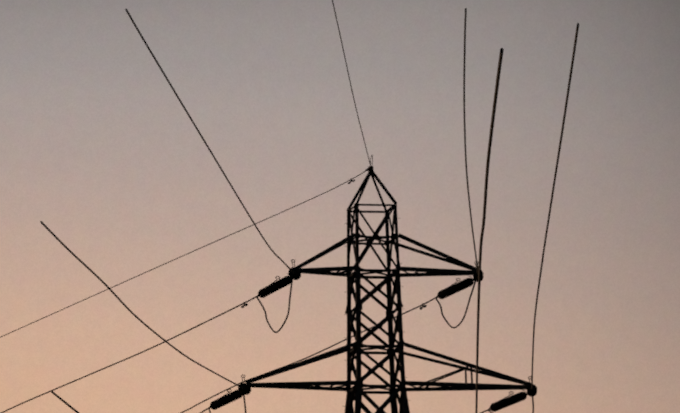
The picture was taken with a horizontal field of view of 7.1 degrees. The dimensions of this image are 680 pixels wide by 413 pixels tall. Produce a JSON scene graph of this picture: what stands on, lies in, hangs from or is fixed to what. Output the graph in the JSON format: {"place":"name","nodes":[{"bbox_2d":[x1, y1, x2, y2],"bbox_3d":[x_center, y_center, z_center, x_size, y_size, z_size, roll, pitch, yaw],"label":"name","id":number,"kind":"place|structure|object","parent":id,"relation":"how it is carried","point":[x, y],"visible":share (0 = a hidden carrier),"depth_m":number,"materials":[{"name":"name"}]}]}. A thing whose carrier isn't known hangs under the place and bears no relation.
{"place":"outdoors","nodes":[
{"label":"outdoors","id":0,"kind":"place"},
{"bbox_2d":[0,0,679,412],"label":"sky","id":1,"kind":"structure","parent":0,"point":[97,146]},
{"bbox_3d":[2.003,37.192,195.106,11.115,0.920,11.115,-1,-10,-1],"label":"tower footings","id":2,"kind":"object","parent":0,"visible":0},
{"bbox_2d":[245,166,530,412],"bbox_3d":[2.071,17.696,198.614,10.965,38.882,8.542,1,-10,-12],"label":"transmission tower","id":3,"kind":"structure","parent":2,"relation":"on","point":[355,392],"depth_m":200.75,"materials":[{"name":"metal"}]},
{"bbox_2d":[0,0,578,412],"bbox_3d":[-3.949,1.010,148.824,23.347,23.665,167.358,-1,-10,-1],"label":"power lines","id":4,"kind":"object","parent":3,"relation":"on","point":[485,188],"visible":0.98,"depth_m":148.22,"materials":[{"name":"metal"}]},
{"bbox_2d":[209,166,533,409],"bbox_3d":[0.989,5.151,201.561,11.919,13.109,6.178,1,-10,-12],"label":"line fittings","id":5,"kind":"object","parent":3,"relation":"attached to","point":[424,306],"visible":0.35,"depth_m":201.90,"materials":[{"name":"grey metal"}]},
{"bbox_2d":[210,267,536,411],"bbox_3d":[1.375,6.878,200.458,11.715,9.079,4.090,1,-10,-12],"label":"insulators","id":6,"kind":"object","parent":3,"relation":"attached to","point":[441,294],"visible":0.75,"depth_m":201.46,"materials":[{"name":"ceramic"}]}
]}

